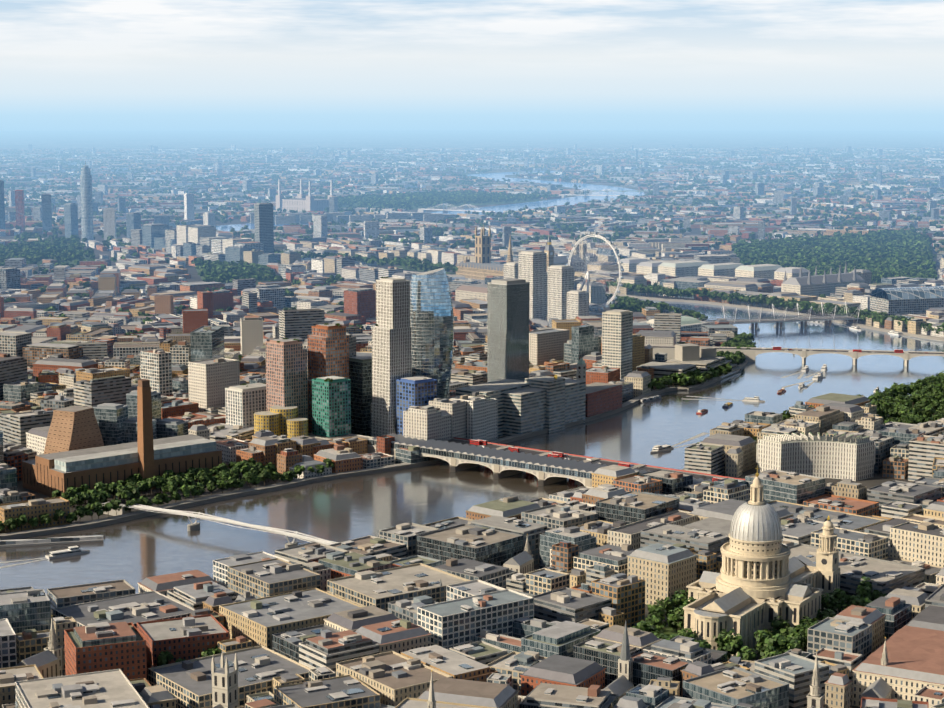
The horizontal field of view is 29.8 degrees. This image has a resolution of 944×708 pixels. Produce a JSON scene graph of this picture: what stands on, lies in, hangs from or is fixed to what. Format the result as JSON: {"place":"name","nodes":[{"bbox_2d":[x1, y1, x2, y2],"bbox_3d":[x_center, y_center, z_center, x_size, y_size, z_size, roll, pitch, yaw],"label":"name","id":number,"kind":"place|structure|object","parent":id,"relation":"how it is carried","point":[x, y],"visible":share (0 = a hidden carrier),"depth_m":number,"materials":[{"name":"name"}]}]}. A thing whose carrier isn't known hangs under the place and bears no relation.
{"place":"outdoors","nodes":[
{"label":"outdoors","id":0,"kind":"place"},
{"bbox_2d":[349,356,371,436],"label":"glass slab tower","id":1,"kind":"structure","parent":0,"point":[360,372],"depth_m":1828.98,"materials":[{"name":"glass"}]},
{"bbox_2d":[371,277,411,436],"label":"white tower","id":2,"kind":"structure","parent":0,"point":[391,350],"depth_m":1796.69,"materials":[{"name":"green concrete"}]},
{"bbox_2d":[418,208,495,213],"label":"chelsea bridge","id":3,"kind":"structure","parent":0,"point":[444,210],"depth_m":5908.45,"materials":[{"name":"metal"}]},
{"bbox_2d":[0,169,943,593],"bbox_3d":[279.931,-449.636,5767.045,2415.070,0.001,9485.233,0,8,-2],"label":"river","id":4,"kind":"structure","parent":0,"point":[134,551],"depth_m":1629.04,"materials":[{"name":"grey liquid"}]},
{"bbox_2d":[0,321,833,547],"bbox_3d":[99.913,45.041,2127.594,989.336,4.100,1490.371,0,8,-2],"label":"river piers","id":5,"kind":"structure","parent":4,"relation":"on","point":[51,541],"depth_m":1386.38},
{"bbox_2d":[0,323,938,567],"bbox_3d":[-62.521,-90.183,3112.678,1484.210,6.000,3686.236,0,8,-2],"label":"boats","id":6,"kind":"object","parent":4,"relation":"on","point":[72,551],"visible":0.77,"depth_m":1996.12,"materials":[{"name":"metal"}]},
{"bbox_2d":[0,130,943,707],"bbox_3d":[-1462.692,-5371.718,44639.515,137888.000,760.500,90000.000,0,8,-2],"label":"ground","id":7,"kind":"structure","parent":0,"point":[412,138],"depth_m":20103.62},
{"bbox_2d":[0,431,3,462],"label":"bankside offices","id":8,"kind":"structure","parent":7,"relation":"on","point":[1,449],"depth_m":1577.94,"materials":[{"name":"grey glass"}]},
{"bbox_2d":[0,180,5,228],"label":"tower block","id":9,"kind":"structure","parent":7,"relation":"on","point":[2,212],"depth_m":4920.24,"materials":[{"name":"grey glass"}]},
{"bbox_2d":[15,190,24,231],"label":"tower block","id":10,"kind":"structure","parent":7,"relation":"on","point":[19,208],"depth_m":4973.30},
{"bbox_2d":[0,497,69,533],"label":"riverside building","id":11,"kind":"structure","parent":7,"relation":"on","point":[33,508],"depth_m":1425.93,"materials":[{"name":"beige stone"}]},
{"bbox_2d":[41,193,51,232],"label":"tower block","id":12,"kind":"structure","parent":7,"relation":"on","point":[46,213],"depth_m":4875.50,"materials":[{"name":"blue glass"}]},
{"bbox_2d":[64,203,77,237],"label":"tower block","id":13,"kind":"structure","parent":7,"relation":"on","point":[71,217],"depth_m":4731.74,"materials":[{"name":"blue glass"}]},
{"bbox_2d":[44,406,103,453],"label":"museum extension tower","id":14,"kind":"structure","parent":7,"relation":"on","point":[71,428],"depth_m":1625.15,"materials":[{"name":"brick"}]},
{"bbox_2d":[80,161,93,241],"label":"skyscraper","id":15,"kind":"structure","parent":7,"relation":"on","point":[86,203],"depth_m":4547.42,"materials":[{"name":"blue glass"}]},
{"bbox_2d":[92,403,127,445],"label":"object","id":16,"kind":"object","parent":7,"relation":"on","point":[111,418],"visible":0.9,"depth_m":1658.72,"materials":[{"name":"grey glass"}]},
{"bbox_2d":[103,208,116,239],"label":"tower block","id":17,"kind":"structure","parent":7,"relation":"on","point":[109,219],"depth_m":4635.02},
{"bbox_2d":[22,379,221,496],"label":"power station museum","id":18,"kind":"structure","parent":7,"relation":"on","point":[146,455],"depth_m":1578.79,"materials":[{"name":"brick"}]},
{"bbox_2d":[126,212,140,237],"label":"tower block","id":19,"kind":"structure","parent":7,"relation":"on","point":[133,220],"depth_m":4638.59,"materials":[{"name":"blue glass"}]},
{"bbox_2d":[123,417,156,442],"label":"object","id":20,"kind":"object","parent":7,"relation":"on","point":[130,429],"visible":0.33,"depth_m":1663.94,"materials":[{"name":"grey glass"}]},
{"bbox_2d":[126,390,161,422],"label":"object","id":21,"kind":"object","parent":7,"relation":"on","point":[131,400],"visible":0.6,"depth_m":1689.07,"materials":[{"name":"grey glass"}]},
{"bbox_2d":[154,215,168,224],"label":"office block","id":22,"kind":"structure","parent":7,"relation":"on","point":[162,219],"depth_m":4833.45,"materials":[{"name":"blue glass"}]},
{"bbox_2d":[156,418,187,438],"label":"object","id":23,"kind":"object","parent":7,"relation":"on","point":[165,427],"visible":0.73,"depth_m":1690.52,"materials":[{"name":"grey glass"}]},
{"bbox_2d":[184,193,193,219],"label":"tower block","id":24,"kind":"structure","parent":7,"relation":"on","point":[188,206],"depth_m":5335.65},
{"bbox_2d":[131,223,262,253],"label":"apartment buildings","id":25,"kind":"structure","parent":7,"relation":"on","point":[152,235],"depth_m":4107.15,"materials":[{"name":"beige glass"}]},
{"bbox_2d":[203,212,214,226],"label":"tower block","id":26,"kind":"structure","parent":7,"relation":"on","point":[209,218],"depth_m":4944.28,"materials":[{"name":"beige concrete"}]},
{"bbox_2d":[102,502,337,547],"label":"footbridge","id":27,"kind":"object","parent":7,"relation":"on","point":[190,527],"depth_m":1415.14,"materials":[{"name":"metal"}]},
{"bbox_2d":[225,383,266,427],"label":"white tower","id":28,"kind":"structure","parent":7,"relation":"on","point":[244,402],"depth_m":1831.57,"materials":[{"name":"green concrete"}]},
{"bbox_2d":[254,203,280,260],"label":"tower block","id":29,"kind":"structure","parent":7,"relation":"on","point":[263,224],"depth_m":3904.46,"materials":[{"name":"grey glass"}]},
{"bbox_2d":[254,405,307,437],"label":"cylindrical buildings","id":30,"kind":"structure","parent":7,"relation":"on","point":[281,420],"depth_m":1770.57,"materials":[{"name":"yellow"}]},
{"bbox_2d":[265,338,307,418],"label":"high-rise tower","id":31,"kind":"structure","parent":7,"relation":"on","point":[286,374],"depth_m":1795.44,"materials":[{"name":"pink concrete"}]},
{"bbox_2d":[216,229,376,265],"bbox_3d":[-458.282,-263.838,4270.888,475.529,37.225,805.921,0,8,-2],"label":"millbank riverfront","id":32,"kind":"object","parent":7,"relation":"on","point":[344,250],"visible":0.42,"depth_m":3982.27,"materials":[{"name":"stone"}]},
{"bbox_2d":[236,435,366,467],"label":"low-rise buildings","id":33,"kind":"structure","parent":7,"relation":"on","point":[265,450],"depth_m":1682.67,"materials":[{"name":"red brick"}]},
{"bbox_2d":[275,179,335,211],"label":"power station","id":34,"kind":"object","parent":7,"relation":"on","point":[302,201],"visible":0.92,"depth_m":5969.29,"materials":[{"name":"brick"}]},
{"bbox_2d":[0,465,637,618],"bbox_3d":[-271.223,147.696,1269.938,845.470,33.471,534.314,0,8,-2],"label":"riverfront city","id":35,"kind":"object","parent":7,"relation":"on","point":[399,541],"visible":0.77,"depth_m":1283.27,"materials":[{"name":"stone"}]},
{"bbox_2d":[307,323,348,432],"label":"high-rise tower","id":36,"kind":"structure","parent":7,"relation":"on","point":[328,349],"depth_m":1812.71,"materials":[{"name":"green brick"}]},
{"bbox_2d":[312,376,350,437],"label":"high-rise tower","id":37,"kind":"structure","parent":7,"relation":"on","point":[331,406],"depth_m":1779.99,"materials":[{"name":"green glass"}]},
{"bbox_2d":[250,212,455,224],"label":"distant buildings","id":38,"kind":"structure","parent":7,"relation":"on","point":[331,217],"depth_m":5338.84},
{"bbox_2d":[164,237,605,303],"bbox_3d":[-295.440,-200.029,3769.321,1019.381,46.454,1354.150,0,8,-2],"label":"buildings","id":39,"kind":"structure","parent":7,"relation":"on","point":[345,267],"depth_m":3621.66,"materials":[{"name":"stone"}]},
{"bbox_2d":[380,211,439,214],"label":"grosvenor rail bridge","id":40,"kind":"structure","parent":7,"relation":"on","point":[383,212],"depth_m":5797.20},
{"bbox_2d":[396,376,436,435],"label":"office building","id":41,"kind":"structure","parent":7,"relation":"on","point":[421,391],"depth_m":1784.15,"materials":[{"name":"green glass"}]},
{"bbox_2d":[410,268,453,398],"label":"one blackfriars","id":42,"kind":"structure","parent":7,"relation":"on","point":[432,323],"depth_m":1849.56,"materials":[{"name":"blue glass"}]},
{"bbox_2d":[308,432,591,486],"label":"railway bridge","id":43,"kind":"structure","parent":7,"relation":"on","point":[502,471],"depth_m":1641.30,"materials":[{"name":"beige stone"}]},
{"bbox_2d":[367,433,713,491],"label":"blackfriars station roof","id":44,"kind":"structure","parent":43,"relation":"on","point":[551,464],"depth_m":1639.53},
{"bbox_2d":[403,392,497,440],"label":"white riverside flats","id":45,"kind":"structure","parent":7,"relation":"on","point":[474,416],"depth_m":1768.36,"materials":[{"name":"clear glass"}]},
{"bbox_2d":[14,534,891,707],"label":"church steeples","id":46,"kind":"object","parent":7,"relation":"on","point":[47,662],"visible":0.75,"depth_m":993.41,"materials":[{"name":"stone"}]},
{"bbox_2d":[428,203,487,211],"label":"chelsea bridge towers","id":47,"kind":"structure","parent":7,"relation":"on","point":[456,206],"depth_m":5882.98,"materials":[{"name":"white metal"}]},
{"bbox_2d":[455,284,487,301],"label":"office building","id":48,"kind":"structure","parent":7,"relation":"on","point":[475,291],"depth_m":3083.63,"materials":[{"name":"stone"}]},
{"bbox_2d":[0,325,943,707],"bbox_3d":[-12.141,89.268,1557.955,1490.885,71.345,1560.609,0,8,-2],"label":"city blocks","id":49,"kind":"structure","parent":7,"relation":"on","point":[392,637],"depth_m":1117.27,"materials":[{"name":"stone"}]},
{"bbox_2d":[0,307,943,707],"bbox_3d":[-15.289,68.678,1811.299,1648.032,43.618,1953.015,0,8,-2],"label":"buildings","id":50,"kind":"structure","parent":7,"relation":"on","point":[578,577],"depth_m":1183.94,"materials":[{"name":"stone"}]},
{"bbox_2d":[0,144,943,268],"bbox_3d":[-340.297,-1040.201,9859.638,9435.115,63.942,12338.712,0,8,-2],"label":"city blocks","id":51,"kind":"structure","parent":7,"relation":"on","point":[681,246],"depth_m":6842.46,"materials":[{"name":"stone"}]},
{"bbox_2d":[0,147,943,275],"bbox_3d":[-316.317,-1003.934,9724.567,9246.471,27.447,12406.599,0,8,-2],"label":"trees","id":52,"kind":"object","parent":7,"relation":"on","point":[899,249],"visible":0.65,"depth_m":6186.78,"materials":[{"name":"green plant"}]},
{"bbox_2d":[0,254,943,369],"bbox_3d":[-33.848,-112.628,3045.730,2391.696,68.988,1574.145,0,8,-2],"label":"city blocks","id":53,"kind":"structure","parent":7,"relation":"on","point":[29,334],"depth_m":2915.17,"materials":[{"name":"beige concrete"}]},
{"bbox_2d":[0,374,943,665],"bbox_3d":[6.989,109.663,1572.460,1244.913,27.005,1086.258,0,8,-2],"label":"trees","id":54,"kind":"object","parent":7,"relation":"on","point":[896,402],"visible":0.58,"depth_m":1507.51,"materials":[{"name":"green plant"}]},
{"bbox_2d":[0,228,943,539],"bbox_3d":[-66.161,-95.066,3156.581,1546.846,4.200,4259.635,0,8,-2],"label":"embankment walls","id":55,"kind":"structure","parent":7,"relation":"on","point":[254,490],"depth_m":1653.28,"materials":[{"name":"grey stone"}]},
{"bbox_2d":[4,265,943,389],"bbox_3d":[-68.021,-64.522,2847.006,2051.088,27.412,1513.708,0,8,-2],"label":"trees","id":56,"kind":"object","parent":7,"relation":"on","point":[738,341],"visible":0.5,"depth_m":2995.82,"materials":[{"name":"green plant"}]},
{"bbox_2d":[29,196,937,635],"bbox_3d":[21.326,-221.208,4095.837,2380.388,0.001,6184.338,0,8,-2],"label":"park lawns","id":57,"kind":"structure","parent":7,"relation":"on","point":[669,630],"depth_m":4058.88,"materials":[{"name":"green plant"}]},
{"bbox_2d":[456,226,553,279],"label":"palace of westminster","id":58,"kind":"structure","parent":7,"relation":"on","point":[482,267],"depth_m":3599.73,"materials":[{"name":"stone"}]},
{"bbox_2d":[487,278,529,381],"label":"bank tower","id":59,"kind":"structure","parent":7,"relation":"on","point":[508,333],"depth_m":1914.98,"materials":[{"name":"grey glass"}]},
{"bbox_2d":[456,375,585,437],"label":"office building","id":60,"kind":"structure","parent":7,"relation":"on","point":[541,402],"depth_m":1862.34,"materials":[{"name":"grey concrete"}]},
{"bbox_2d":[554,240,585,274],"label":"building","id":61,"kind":"structure","parent":7,"relation":"on","point":[560,260],"depth_m":3683.83,"materials":[{"name":"stone"}]},
{"bbox_2d":[566,231,623,315],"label":"ferris wheel","id":62,"kind":"object","parent":7,"relation":"on","point":[592,271],"visible":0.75,"depth_m":2903.88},
{"bbox_2d":[571,188,623,195],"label":"albert bridge towers","id":63,"kind":"structure","parent":7,"relation":"on","point":[584,189],"depth_m":6932.59,"materials":[{"name":"white metal"}]},
{"bbox_2d":[577,358,621,416],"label":"oxo tower wharf","id":64,"kind":"structure","parent":7,"relation":"on","point":[602,397],"depth_m":1966.35,"materials":[{"name":"red brick"}]},
{"bbox_2d":[586,190,643,193],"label":"bridge","id":65,"kind":"structure","parent":7,"relation":"on","point":[610,191],"depth_m":7322.31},
{"bbox_2d":[602,309,632,381],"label":"tower block","id":66,"kind":"structure","parent":7,"relation":"on","point":[617,333],"depth_m":2153.34,"materials":[{"name":"concrete"}]},
{"bbox_2d":[639,316,709,331],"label":"concert hall","id":67,"kind":"structure","parent":7,"relation":"on","point":[691,324],"depth_m":2659.43,"materials":[{"name":"grey concrete"}]},
{"bbox_2d":[636,343,740,386],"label":"theatre building","id":68,"kind":"structure","parent":7,"relation":"on","point":[690,356],"depth_m":2251.33,"materials":[{"name":"concrete"}]},
{"bbox_2d":[683,466,839,660],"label":"cathedral","id":69,"kind":"structure","parent":7,"relation":"on","point":[760,580],"depth_m":1124.97,"materials":[{"name":"stone"}]},
{"bbox_2d":[617,258,943,316],"bbox_3d":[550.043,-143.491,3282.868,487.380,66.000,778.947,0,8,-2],"label":"government buildings","id":70,"kind":"structure","parent":7,"relation":"on","point":[889,301],"depth_m":3158.96,"materials":[{"name":"stone"}]},
{"bbox_2d":[651,345,943,366],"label":"road bridge","id":71,"kind":"structure","parent":7,"relation":"on","point":[751,353],"depth_m":2382.94,"materials":[{"name":"grey stone"}]},
{"bbox_2d":[762,347,926,353],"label":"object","id":72,"kind":"object","parent":71,"relation":"on","point":[859,350],"visible":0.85,"depth_m":2370.78,"materials":[{"name":"red"}]},
{"bbox_2d":[757,402,864,442],"bbox_3d":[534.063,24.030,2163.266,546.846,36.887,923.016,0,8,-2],"label":"building","id":73,"kind":"structure","parent":7,"relation":"on","point":[821,419],"depth_m":1779.92,"materials":[{"name":"stone"}]},
{"bbox_2d":[700,301,925,329],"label":"hungerford golden jubilee bridges","id":74,"kind":"structure","parent":7,"relation":"on","point":[782,319],"depth_m":2773.53,"materials":[{"name":"metal"}]},
{"bbox_2d":[0,0,943,130],"label":"sky","id":75,"kind":"structure","parent":0,"point":[66,65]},
{"bbox_2d":[504,262,518,278],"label":"tower block","id":76,"kind":"structure","parent":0,"point":[511,269],"depth_m":2940.25,"materials":[{"name":"beige concrete"}]},
{"bbox_2d":[518,251,546,319],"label":"tower block","id":77,"kind":"structure","parent":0,"point":[532,267],"depth_m":2862.08,"materials":[{"name":"beige concrete"}]},
{"bbox_2d":[546,271,547,314],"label":"tower block","id":78,"kind":"structure","parent":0,"point":[546,289],"depth_m":2940.85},
{"bbox_2d":[547,265,573,320],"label":"tower block","id":79,"kind":"structure","parent":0,"point":[560,281],"depth_m":2816.52,"materials":[{"name":"grey concrete"}]},
{"bbox_2d":[566,290,588,318],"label":"tower block","id":80,"kind":"structure","parent":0,"point":[577,302],"depth_m":2793.32,"materials":[{"name":"grey concrete"}]},
{"bbox_2d":[442,437,744,480],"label":"road bridge","id":81,"kind":"structure","parent":0,"point":[577,458],"depth_m":1653.86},
{"bbox_2d":[441,439,722,480],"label":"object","id":82,"kind":"object","parent":81,"relation":"on","point":[554,454],"visible":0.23,"depth_m":1668.99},
{"bbox_2d":[559,194,632,198],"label":"bridge","id":83,"kind":"structure","parent":0,"point":[585,196],"depth_m":6932.19,"materials":[{"name":"metal"}]},
{"bbox_2d":[756,432,875,480],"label":"office building","id":84,"kind":"structure","parent":0,"point":[852,457],"depth_m":1633.53,"materials":[{"name":"stone"}]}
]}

